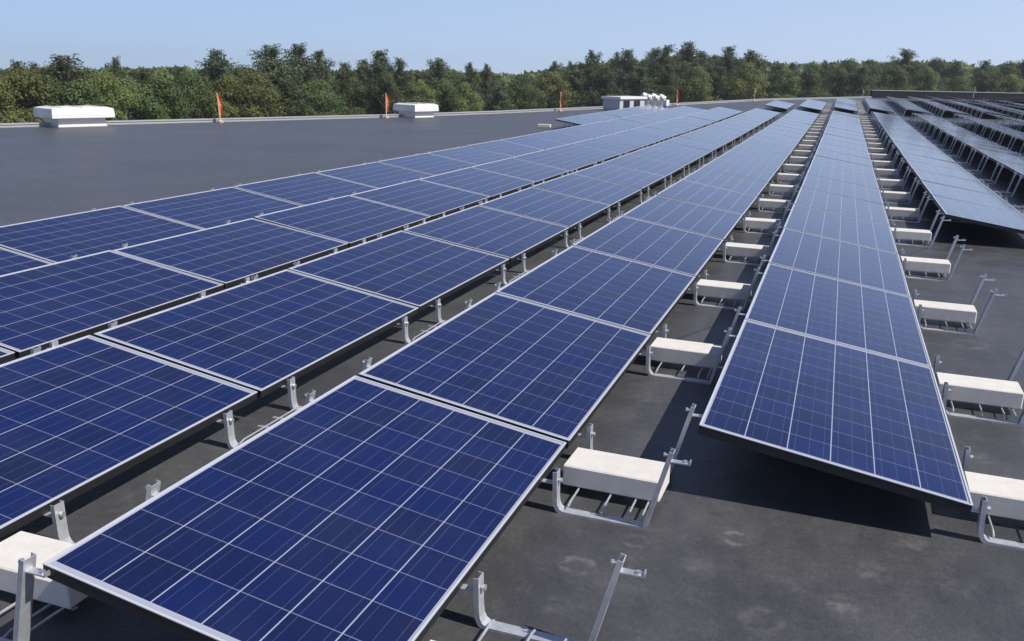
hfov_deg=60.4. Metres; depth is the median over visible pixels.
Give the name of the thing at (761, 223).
ballast block
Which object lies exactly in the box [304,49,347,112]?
pine tree
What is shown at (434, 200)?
solar panel
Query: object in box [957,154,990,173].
ballast tray
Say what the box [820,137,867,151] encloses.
solar panel
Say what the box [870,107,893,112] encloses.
solar panel
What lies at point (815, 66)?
broadleaf tree
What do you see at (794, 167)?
ballast block
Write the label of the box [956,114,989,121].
solar panel
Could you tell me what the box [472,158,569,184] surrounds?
solar panel
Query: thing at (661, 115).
solar panel
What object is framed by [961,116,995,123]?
solar panel
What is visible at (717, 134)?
solar panel
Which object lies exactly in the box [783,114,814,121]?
solar panel
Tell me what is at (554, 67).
pine tree
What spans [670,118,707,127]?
solar panel
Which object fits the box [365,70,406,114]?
broadleaf tree
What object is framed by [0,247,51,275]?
solar panel
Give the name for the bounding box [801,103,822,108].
solar panel
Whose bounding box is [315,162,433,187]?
solar panel
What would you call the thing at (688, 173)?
ballast tray
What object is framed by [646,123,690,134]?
solar panel
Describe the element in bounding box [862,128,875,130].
ballast block
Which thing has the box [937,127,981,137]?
solar panel
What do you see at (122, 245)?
ballast tray
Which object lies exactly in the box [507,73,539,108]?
broadleaf tree
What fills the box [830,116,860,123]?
solar panel
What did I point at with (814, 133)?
ballast block
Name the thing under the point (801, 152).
ballast block
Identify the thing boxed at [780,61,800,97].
pine tree
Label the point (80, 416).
solar panel
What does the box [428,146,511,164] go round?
solar panel
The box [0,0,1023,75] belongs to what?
sky
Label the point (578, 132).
solar panel
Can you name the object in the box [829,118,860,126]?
solar panel
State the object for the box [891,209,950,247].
ballast tray
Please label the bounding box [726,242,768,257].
ballast block
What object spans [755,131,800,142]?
solar panel
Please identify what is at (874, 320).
solar panel
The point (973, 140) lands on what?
solar panel
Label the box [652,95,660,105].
pipe vent
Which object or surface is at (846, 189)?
solar panel
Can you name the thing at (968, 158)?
ballast tray
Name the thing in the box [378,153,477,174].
solar panel
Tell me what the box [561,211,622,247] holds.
ballast tray
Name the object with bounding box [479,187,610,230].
solar panel
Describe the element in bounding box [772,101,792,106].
solar panel
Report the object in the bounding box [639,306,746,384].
ballast tray
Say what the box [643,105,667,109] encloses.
solar panel
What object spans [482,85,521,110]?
pine tree
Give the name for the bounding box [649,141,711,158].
solar panel
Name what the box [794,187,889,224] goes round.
solar panel
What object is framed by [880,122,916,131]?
solar panel
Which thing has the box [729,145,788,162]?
solar panel
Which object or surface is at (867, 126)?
ballast block
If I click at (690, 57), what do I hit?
pine tree
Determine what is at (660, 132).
solar panel
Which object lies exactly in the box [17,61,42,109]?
pine tree
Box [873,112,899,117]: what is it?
solar panel
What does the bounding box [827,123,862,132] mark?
solar panel
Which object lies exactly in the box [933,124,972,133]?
solar panel
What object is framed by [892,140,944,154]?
solar panel
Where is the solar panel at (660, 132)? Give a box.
[630,126,680,138]
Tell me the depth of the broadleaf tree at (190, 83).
64.72 m
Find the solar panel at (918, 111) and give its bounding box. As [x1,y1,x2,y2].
[906,108,931,113]
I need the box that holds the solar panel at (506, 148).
[467,140,542,156]
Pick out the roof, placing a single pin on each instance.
(730, 542)
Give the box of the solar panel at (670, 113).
[655,110,685,116]
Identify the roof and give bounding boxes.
[0,98,1023,640]
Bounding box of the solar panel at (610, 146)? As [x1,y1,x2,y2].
[573,138,637,154]
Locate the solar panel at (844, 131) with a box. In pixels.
[826,126,863,136]
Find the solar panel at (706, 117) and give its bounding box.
[687,113,721,121]
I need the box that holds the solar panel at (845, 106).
[835,104,856,109]
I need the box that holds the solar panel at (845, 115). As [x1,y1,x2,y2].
[832,112,858,118]
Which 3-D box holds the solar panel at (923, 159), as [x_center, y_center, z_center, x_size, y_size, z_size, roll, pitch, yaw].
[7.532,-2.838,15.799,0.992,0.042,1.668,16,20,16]
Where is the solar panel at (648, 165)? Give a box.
[603,154,683,177]
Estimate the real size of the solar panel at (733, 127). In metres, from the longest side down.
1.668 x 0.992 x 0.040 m
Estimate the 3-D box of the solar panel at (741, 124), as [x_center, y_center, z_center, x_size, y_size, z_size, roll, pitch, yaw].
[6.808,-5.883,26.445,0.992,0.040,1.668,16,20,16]
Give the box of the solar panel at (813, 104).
[804,102,823,107]
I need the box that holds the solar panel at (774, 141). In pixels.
[749,135,797,149]
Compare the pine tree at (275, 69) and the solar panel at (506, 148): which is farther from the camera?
the pine tree at (275, 69)
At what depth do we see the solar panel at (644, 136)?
20.77 m
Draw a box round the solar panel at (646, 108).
[633,106,659,111]
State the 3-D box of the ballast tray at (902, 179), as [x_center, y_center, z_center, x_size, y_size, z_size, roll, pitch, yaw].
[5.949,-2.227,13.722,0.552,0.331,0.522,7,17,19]
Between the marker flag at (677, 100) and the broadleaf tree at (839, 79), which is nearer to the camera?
the marker flag at (677, 100)
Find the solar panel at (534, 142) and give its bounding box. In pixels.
[502,135,565,149]
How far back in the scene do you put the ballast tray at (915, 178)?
12.04 m
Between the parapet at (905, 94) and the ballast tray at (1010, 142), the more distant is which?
the parapet at (905, 94)
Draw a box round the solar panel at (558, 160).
[512,150,596,172]
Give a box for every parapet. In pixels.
[0,96,871,127]
[870,90,1023,100]
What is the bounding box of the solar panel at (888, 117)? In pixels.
[874,114,903,120]
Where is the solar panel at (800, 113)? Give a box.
[789,111,816,117]
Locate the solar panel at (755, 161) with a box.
[717,151,782,172]
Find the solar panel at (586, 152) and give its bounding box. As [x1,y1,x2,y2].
[545,143,619,163]
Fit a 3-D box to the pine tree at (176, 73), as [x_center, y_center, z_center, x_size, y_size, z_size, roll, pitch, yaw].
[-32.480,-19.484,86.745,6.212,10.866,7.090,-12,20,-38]
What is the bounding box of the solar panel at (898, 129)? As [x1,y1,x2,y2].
[882,125,920,134]
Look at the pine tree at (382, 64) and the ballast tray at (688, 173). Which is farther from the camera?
the pine tree at (382, 64)
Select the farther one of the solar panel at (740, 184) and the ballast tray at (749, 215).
the solar panel at (740, 184)
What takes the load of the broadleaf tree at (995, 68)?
on the ground
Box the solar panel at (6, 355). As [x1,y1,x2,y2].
[0,347,14,363]
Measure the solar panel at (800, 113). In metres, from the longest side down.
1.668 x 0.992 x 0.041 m
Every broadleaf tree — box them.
[0,75,31,122]
[1,66,64,122]
[21,75,69,112]
[39,78,130,120]
[88,70,139,120]
[90,69,111,76]
[91,77,171,119]
[129,73,195,119]
[164,70,228,118]
[196,73,261,117]
[228,64,255,82]
[228,69,284,116]
[295,77,346,115]
[332,75,372,114]
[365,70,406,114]
[403,79,440,112]
[425,77,468,112]
[440,82,484,111]
[450,70,475,89]
[505,74,541,109]
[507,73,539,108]
[526,71,579,108]
[632,59,648,85]
[667,66,721,102]
[723,62,771,99]
[762,67,802,97]
[791,68,831,97]
[795,61,827,97]
[822,67,862,96]
[828,58,858,92]
[849,59,885,91]
[869,64,915,92]
[910,67,950,90]
[912,57,953,90]
[940,64,970,87]
[942,75,976,91]
[969,64,1000,84]
[989,61,1021,91]
[994,74,1023,92]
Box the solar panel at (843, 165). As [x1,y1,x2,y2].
[811,155,874,175]
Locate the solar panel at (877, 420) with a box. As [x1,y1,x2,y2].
[697,319,972,514]
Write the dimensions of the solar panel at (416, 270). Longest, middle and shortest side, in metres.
1.668 x 0.992 x 0.042 m
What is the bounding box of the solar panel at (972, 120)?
[967,119,1000,125]
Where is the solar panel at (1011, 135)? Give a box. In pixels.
[1006,133,1023,137]
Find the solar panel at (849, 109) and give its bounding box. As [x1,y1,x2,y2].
[835,106,856,111]
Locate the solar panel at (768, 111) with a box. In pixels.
[753,108,779,113]
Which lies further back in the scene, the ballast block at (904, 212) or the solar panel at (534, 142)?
the solar panel at (534, 142)
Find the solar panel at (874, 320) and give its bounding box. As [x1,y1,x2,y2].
[745,263,931,366]
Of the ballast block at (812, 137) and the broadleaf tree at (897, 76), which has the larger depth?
the broadleaf tree at (897, 76)
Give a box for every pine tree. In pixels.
[2,59,29,110]
[16,53,93,107]
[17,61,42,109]
[105,56,134,115]
[129,66,162,92]
[166,66,196,109]
[193,48,264,118]
[239,43,332,116]
[262,77,329,116]
[281,42,329,113]
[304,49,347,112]
[331,61,356,114]
[342,49,408,114]
[347,58,373,108]
[388,56,423,113]
[408,57,457,112]
[409,71,425,100]
[453,62,494,110]
[474,63,505,110]
[479,73,508,109]
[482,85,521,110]
[532,61,569,107]
[548,69,597,107]
[562,61,577,86]
[569,49,614,106]
[569,61,584,88]
[571,66,627,106]
[607,51,623,92]
[610,48,649,95]
[622,66,661,95]
[639,47,663,88]
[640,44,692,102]
[650,63,684,102]
[655,40,714,102]
[692,65,739,100]
[696,50,725,95]
[705,54,720,77]
[709,45,750,99]
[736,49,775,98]
[763,63,785,94]
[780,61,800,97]
[815,59,835,94]
[840,65,886,96]
[869,48,943,90]
[879,61,892,80]
[937,60,973,90]
[967,59,1003,91]
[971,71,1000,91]
[1005,59,1023,79]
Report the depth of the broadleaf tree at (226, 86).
69.93 m
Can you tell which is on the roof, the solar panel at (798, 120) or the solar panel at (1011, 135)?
the solar panel at (1011, 135)
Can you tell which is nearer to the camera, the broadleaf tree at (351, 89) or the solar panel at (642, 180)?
the solar panel at (642, 180)
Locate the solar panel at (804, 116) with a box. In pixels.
[787,113,815,119]
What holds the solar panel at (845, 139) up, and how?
on the ballast tray
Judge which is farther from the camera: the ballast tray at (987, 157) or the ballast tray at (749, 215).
the ballast tray at (987, 157)
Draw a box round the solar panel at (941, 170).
[906,160,980,181]
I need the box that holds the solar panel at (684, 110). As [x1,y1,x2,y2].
[670,107,699,112]
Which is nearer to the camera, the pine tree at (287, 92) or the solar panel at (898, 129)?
the solar panel at (898, 129)
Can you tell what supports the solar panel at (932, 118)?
on the roof
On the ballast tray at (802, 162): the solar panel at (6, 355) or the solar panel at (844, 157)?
the solar panel at (844, 157)
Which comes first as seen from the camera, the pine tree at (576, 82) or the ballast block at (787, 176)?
the ballast block at (787, 176)
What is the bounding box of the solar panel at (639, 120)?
[619,116,657,124]
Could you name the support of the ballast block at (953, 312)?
on the ballast tray at (973, 299)
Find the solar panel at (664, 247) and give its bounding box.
[573,216,722,279]
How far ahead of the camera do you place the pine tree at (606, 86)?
104.18 m
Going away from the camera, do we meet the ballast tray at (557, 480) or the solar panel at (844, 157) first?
the ballast tray at (557, 480)
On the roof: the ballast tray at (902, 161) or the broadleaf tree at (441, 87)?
the ballast tray at (902, 161)
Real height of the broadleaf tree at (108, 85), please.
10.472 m
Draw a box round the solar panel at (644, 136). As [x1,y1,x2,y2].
[613,129,668,143]
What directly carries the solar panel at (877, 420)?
on the ballast tray at (557, 480)
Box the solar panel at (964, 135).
[943,131,990,141]
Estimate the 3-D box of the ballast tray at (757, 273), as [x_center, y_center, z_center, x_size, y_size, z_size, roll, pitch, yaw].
[1.627,-0.299,6.550,0.552,0.331,0.522,7,17,19]
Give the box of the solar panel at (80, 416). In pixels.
[0,335,256,537]
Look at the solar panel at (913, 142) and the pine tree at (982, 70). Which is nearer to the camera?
the solar panel at (913, 142)
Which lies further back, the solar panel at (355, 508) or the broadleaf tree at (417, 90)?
the broadleaf tree at (417, 90)
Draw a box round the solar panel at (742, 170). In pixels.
[701,158,775,184]
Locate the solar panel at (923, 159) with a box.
[900,152,965,170]
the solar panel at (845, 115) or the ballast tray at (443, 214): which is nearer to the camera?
the ballast tray at (443, 214)
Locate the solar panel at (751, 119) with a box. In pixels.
[734,115,766,122]
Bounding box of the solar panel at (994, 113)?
[979,110,1009,116]
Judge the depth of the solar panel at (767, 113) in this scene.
34.16 m
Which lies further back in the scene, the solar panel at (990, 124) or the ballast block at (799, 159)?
the solar panel at (990, 124)
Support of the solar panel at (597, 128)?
on the rear leg
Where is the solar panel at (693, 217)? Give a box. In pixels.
[623,195,742,242]
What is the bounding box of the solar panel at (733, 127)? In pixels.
[711,122,751,131]
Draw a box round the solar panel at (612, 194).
[532,173,641,207]
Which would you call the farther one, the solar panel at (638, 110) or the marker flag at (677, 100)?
the marker flag at (677, 100)
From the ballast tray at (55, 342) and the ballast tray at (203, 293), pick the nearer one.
the ballast tray at (55, 342)
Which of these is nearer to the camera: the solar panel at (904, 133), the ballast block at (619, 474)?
the ballast block at (619, 474)
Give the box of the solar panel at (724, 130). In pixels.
[703,125,746,135]
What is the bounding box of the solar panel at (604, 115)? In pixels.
[587,112,622,119]
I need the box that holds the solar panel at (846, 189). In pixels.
[801,174,882,203]
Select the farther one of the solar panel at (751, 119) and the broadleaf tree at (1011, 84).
the broadleaf tree at (1011, 84)
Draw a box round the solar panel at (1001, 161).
[989,156,1023,167]
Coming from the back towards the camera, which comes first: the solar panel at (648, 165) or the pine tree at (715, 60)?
the pine tree at (715, 60)
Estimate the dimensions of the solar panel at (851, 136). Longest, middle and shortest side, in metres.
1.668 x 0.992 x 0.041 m
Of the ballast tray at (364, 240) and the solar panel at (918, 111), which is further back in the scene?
the solar panel at (918, 111)
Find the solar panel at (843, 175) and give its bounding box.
[807,163,878,188]
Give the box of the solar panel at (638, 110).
[624,107,652,112]
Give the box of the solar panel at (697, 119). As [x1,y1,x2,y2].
[678,115,715,123]
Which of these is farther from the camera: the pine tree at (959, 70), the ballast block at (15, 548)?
the pine tree at (959, 70)
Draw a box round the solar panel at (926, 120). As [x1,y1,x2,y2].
[924,119,960,127]
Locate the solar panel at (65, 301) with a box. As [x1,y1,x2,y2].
[0,250,223,357]
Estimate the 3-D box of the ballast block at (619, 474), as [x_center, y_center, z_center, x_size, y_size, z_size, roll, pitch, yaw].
[0.416,0.610,3.502,0.390,0.086,0.192,7,17,20]
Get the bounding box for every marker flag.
[216,92,223,122]
[384,93,388,117]
[558,92,562,110]
[675,90,678,105]
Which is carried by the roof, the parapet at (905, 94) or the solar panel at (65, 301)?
the parapet at (905, 94)
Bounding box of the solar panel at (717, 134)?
[692,128,739,140]
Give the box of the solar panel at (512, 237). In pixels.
[403,205,569,262]
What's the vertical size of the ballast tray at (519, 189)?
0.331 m
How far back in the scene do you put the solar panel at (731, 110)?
36.14 m
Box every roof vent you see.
[33,105,114,126]
[393,102,438,117]
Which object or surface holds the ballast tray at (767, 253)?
on the roof
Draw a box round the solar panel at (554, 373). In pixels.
[359,292,650,448]
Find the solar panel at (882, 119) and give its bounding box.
[876,118,907,124]
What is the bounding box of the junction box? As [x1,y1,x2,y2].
[663,100,668,107]
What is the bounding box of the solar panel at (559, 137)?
[529,131,587,143]
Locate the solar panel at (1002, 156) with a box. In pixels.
[976,149,1023,162]
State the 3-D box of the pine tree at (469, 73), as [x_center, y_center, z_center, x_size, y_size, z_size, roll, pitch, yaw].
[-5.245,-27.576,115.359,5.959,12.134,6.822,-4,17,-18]
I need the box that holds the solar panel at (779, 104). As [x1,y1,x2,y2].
[768,102,790,107]
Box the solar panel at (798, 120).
[780,117,812,124]
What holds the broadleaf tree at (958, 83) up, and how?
on the ground
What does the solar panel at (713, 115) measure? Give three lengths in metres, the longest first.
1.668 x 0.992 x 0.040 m
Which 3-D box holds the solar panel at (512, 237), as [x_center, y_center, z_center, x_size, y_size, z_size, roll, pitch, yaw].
[-0.179,-0.825,8.079,0.992,0.040,1.668,16,19,16]
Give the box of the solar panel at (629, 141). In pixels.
[596,134,654,148]
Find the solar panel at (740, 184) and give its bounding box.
[683,168,767,197]
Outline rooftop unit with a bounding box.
[601,96,646,109]
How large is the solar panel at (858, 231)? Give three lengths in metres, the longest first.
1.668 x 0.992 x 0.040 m
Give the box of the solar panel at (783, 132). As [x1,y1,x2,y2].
[761,127,803,138]
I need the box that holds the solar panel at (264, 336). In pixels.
[94,269,418,397]
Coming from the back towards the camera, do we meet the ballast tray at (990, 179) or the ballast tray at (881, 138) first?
the ballast tray at (881, 138)
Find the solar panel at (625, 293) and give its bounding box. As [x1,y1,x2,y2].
[496,246,695,338]
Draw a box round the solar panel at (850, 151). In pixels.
[818,142,869,158]
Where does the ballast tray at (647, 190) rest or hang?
on the roof
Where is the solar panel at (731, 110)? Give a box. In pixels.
[716,107,742,113]
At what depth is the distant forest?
149.05 m
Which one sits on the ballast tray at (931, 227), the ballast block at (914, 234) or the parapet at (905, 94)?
the ballast block at (914, 234)
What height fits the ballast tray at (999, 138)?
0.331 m
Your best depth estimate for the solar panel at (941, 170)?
14.24 m
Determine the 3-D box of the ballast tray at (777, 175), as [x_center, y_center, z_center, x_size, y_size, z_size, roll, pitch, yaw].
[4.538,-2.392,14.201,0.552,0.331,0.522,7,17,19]
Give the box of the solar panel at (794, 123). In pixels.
[777,119,810,127]
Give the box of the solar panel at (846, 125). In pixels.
[828,121,861,129]
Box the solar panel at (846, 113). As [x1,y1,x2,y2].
[833,110,858,116]
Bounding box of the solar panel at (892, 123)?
[878,120,911,127]
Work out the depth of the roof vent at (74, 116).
23.16 m
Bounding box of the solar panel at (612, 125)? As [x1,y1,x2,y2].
[590,121,635,130]
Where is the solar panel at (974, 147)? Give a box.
[966,143,1023,157]
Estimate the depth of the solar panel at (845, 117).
31.60 m
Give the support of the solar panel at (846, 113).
on the roof
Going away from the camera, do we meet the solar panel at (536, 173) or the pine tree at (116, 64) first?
the solar panel at (536, 173)
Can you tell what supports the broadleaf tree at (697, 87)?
on the ground
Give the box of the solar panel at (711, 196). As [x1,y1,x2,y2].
[657,179,756,217]
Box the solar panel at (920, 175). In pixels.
[912,169,997,195]
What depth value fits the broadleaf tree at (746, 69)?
115.11 m
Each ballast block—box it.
[0,531,87,608]
[537,124,550,126]
[562,447,669,501]
[650,337,722,367]
[697,279,751,299]
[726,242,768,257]
[742,217,779,229]
[757,198,788,208]
[768,184,795,192]
[776,173,801,180]
[783,164,805,170]
[789,156,809,161]
[793,150,812,154]
[798,145,815,148]
[801,140,817,143]
[804,136,819,139]
[807,132,820,135]
[809,129,822,131]
[811,126,823,128]
[813,123,824,125]
[861,125,873,127]
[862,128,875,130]
[863,131,876,134]
[864,134,878,137]
[865,138,880,142]
[866,142,883,146]
[867,148,885,152]
[869,153,888,158]
[871,160,892,166]
[874,168,897,175]
[876,178,903,186]
[880,191,910,199]
[885,207,919,217]
[890,227,931,240]
[900,256,950,273]
[913,299,976,323]
[935,372,1023,408]
[964,471,1023,520]
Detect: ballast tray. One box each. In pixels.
[0,480,160,640]
[31,321,117,353]
[70,243,127,258]
[196,261,299,298]
[216,357,371,449]
[330,225,408,253]
[397,282,500,343]
[422,201,481,222]
[460,553,646,640]
[485,183,533,201]
[496,239,574,285]
[541,403,703,529]
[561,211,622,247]
[607,191,655,221]
[636,177,680,203]
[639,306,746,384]
[664,165,699,188]
[683,157,715,177]
[688,255,768,310]
[696,149,727,167]
[718,222,783,265]
[740,200,790,234]
[758,184,798,213]
[768,171,804,196]
[774,161,809,183]
[783,153,812,173]
[790,147,817,164]
[792,141,818,156]
[798,136,820,151]
[865,131,886,142]
[867,135,888,147]
[867,139,892,153]
[870,144,896,160]
[872,150,900,168]
[874,158,906,178]
[877,166,913,189]
[881,177,919,203]
[884,191,932,222]
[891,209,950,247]
[899,235,972,281]
[910,274,1006,335]
[914,123,932,134]
[918,126,938,138]
[924,130,942,142]
[929,133,949,146]
[931,347,1023,425]
[933,137,958,152]
[940,142,967,158]
[948,148,977,165]
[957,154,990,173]
[959,446,1023,550]
[968,162,1003,183]
[982,172,1022,196]
[983,132,1006,144]
[992,136,1017,149]
[999,193,1023,211]
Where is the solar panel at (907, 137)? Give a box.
[886,132,931,143]
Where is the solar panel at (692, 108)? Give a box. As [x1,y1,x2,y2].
[679,106,705,111]
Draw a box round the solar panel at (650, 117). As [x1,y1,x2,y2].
[633,114,669,121]
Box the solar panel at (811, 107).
[799,105,821,110]
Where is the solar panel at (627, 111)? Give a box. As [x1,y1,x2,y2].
[612,109,643,114]
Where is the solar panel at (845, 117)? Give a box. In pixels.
[831,114,859,120]
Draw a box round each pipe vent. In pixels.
[644,94,653,104]
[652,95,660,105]
[658,95,666,106]
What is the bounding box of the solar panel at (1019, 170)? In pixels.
[1003,164,1023,175]
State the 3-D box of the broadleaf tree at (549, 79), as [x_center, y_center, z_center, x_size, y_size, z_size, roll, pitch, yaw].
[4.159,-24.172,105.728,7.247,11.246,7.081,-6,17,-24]
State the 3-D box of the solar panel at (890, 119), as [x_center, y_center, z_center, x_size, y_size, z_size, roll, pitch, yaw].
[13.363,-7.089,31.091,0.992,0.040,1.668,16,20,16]
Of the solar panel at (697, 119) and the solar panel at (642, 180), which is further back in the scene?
the solar panel at (697, 119)
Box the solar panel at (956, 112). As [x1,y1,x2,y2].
[942,109,969,115]
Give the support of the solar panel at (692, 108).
on the roof
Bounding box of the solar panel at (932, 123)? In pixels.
[929,122,966,130]
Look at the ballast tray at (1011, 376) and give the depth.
4.39 m
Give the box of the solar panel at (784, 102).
[774,100,794,104]
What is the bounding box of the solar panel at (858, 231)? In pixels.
[784,204,897,253]
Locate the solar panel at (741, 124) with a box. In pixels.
[720,119,757,129]
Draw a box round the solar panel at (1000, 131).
[996,129,1023,135]
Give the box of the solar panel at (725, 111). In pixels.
[710,108,738,114]
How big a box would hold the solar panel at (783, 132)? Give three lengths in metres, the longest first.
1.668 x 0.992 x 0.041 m
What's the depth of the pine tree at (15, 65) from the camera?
64.11 m
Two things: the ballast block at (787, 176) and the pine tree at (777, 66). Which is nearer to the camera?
the ballast block at (787, 176)
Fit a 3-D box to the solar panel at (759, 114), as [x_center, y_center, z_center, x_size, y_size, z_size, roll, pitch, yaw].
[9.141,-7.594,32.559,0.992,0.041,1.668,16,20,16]
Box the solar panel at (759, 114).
[745,111,773,117]
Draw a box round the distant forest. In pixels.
[2,55,1005,109]
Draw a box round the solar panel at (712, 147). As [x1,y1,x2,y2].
[666,136,722,151]
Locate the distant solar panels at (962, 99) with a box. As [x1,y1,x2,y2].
[886,96,1021,100]
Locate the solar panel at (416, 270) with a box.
[288,230,509,311]
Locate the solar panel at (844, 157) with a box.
[815,148,872,166]
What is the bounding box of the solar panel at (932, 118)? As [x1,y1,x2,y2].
[917,115,947,121]
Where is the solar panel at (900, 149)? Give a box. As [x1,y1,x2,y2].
[896,146,955,162]
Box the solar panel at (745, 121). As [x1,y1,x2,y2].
[727,117,762,125]
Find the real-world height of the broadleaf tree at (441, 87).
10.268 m
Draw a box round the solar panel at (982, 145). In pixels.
[957,139,1014,152]
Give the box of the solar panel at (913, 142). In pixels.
[889,136,937,148]
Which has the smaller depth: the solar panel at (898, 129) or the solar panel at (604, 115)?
the solar panel at (898, 129)
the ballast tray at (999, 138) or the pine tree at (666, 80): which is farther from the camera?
the pine tree at (666, 80)
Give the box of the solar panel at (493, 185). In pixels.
[420,167,534,198]
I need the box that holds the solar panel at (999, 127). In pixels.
[979,124,1022,132]
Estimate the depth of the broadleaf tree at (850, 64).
145.96 m
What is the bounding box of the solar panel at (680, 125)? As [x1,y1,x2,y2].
[658,120,699,130]
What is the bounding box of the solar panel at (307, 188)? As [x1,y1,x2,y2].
[233,172,376,204]
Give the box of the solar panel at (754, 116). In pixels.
[739,113,770,120]
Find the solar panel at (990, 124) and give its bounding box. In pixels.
[973,121,1010,128]
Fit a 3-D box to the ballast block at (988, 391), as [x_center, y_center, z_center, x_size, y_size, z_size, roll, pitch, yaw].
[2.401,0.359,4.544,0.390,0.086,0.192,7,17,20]
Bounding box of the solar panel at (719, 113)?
[702,110,733,117]
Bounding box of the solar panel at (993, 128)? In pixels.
[987,126,1023,133]
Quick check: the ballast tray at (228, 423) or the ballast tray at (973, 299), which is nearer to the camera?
the ballast tray at (228, 423)
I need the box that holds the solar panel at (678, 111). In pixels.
[663,109,693,114]
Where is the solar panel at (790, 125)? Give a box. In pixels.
[772,121,808,130]
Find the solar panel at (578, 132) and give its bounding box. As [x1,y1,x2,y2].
[552,127,606,138]
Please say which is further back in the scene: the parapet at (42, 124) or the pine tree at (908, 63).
the pine tree at (908, 63)
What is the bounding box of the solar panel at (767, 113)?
[750,110,777,116]
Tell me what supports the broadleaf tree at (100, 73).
on the ground
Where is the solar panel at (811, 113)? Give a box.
[792,109,818,116]
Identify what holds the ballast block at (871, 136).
on the ballast tray
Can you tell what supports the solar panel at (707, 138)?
on the roof
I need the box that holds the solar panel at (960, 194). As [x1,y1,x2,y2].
[920,180,1020,212]
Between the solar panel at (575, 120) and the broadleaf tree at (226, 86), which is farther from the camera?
the broadleaf tree at (226, 86)
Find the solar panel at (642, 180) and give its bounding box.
[573,163,665,190]
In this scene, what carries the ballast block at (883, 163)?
on the ballast tray at (897, 152)
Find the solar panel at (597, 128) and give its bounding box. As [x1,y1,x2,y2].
[574,124,621,133]
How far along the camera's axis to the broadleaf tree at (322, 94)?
76.70 m
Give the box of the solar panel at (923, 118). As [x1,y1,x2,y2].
[920,117,953,124]
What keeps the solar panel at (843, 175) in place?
on the roof
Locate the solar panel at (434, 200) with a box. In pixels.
[351,179,490,218]
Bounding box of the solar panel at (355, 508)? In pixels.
[42,376,566,640]
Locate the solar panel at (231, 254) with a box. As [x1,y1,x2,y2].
[112,218,347,287]
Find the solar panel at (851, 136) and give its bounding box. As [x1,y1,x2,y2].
[824,129,864,140]
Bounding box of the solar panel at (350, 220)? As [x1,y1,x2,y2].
[254,195,431,246]
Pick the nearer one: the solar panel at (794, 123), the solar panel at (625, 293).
the solar panel at (625, 293)
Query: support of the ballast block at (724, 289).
on the ballast tray at (757, 273)
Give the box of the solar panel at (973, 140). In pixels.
[950,134,1001,146]
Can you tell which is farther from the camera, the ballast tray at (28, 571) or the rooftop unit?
the rooftop unit
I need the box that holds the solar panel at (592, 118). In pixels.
[572,114,610,121]
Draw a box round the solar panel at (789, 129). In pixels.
[768,124,806,134]
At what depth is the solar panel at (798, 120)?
29.01 m
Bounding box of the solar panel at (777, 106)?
[764,104,788,109]
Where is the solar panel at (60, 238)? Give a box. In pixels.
[0,206,201,262]
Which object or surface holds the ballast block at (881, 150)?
on the ballast tray at (889, 141)
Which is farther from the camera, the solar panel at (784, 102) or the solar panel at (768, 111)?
the solar panel at (784, 102)
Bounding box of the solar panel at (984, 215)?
[931,195,1023,233]
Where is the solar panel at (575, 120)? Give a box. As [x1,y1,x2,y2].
[555,117,595,124]
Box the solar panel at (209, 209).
[122,187,302,228]
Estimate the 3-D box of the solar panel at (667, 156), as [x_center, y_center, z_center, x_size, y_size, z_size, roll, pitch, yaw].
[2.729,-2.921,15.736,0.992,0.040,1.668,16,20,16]
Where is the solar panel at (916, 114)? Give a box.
[914,113,943,119]
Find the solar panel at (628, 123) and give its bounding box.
[607,118,648,127]
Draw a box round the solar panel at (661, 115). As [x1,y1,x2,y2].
[644,112,677,118]
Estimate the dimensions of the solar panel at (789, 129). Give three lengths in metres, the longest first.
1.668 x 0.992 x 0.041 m
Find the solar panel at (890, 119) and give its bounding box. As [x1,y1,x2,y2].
[875,115,905,122]
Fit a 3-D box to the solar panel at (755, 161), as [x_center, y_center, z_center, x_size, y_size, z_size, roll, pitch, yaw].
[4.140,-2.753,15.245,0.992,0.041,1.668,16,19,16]
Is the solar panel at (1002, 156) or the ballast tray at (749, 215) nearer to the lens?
the ballast tray at (749, 215)
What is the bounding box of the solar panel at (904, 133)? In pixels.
[884,128,926,139]
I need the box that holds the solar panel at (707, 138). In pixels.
[680,132,731,146]
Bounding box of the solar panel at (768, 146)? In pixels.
[739,139,793,156]
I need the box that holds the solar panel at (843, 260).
[769,228,909,295]
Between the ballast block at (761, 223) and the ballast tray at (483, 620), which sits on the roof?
the ballast tray at (483, 620)
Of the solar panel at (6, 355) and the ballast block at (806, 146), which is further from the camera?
the ballast block at (806, 146)
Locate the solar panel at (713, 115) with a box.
[695,112,727,119]
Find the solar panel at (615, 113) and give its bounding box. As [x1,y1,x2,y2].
[600,111,632,116]
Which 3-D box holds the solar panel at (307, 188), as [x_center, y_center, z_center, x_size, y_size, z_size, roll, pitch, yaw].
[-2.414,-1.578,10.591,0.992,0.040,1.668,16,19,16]
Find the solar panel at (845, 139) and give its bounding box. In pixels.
[823,133,866,145]
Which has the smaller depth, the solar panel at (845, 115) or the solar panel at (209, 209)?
the solar panel at (209, 209)
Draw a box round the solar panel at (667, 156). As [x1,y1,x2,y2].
[628,147,698,166]
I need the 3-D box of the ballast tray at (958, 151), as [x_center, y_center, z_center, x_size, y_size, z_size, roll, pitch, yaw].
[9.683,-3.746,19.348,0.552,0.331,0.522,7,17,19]
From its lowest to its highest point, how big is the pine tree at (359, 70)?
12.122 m
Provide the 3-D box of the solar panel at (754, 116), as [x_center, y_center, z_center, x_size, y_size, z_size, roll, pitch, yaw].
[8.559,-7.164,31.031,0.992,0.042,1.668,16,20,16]

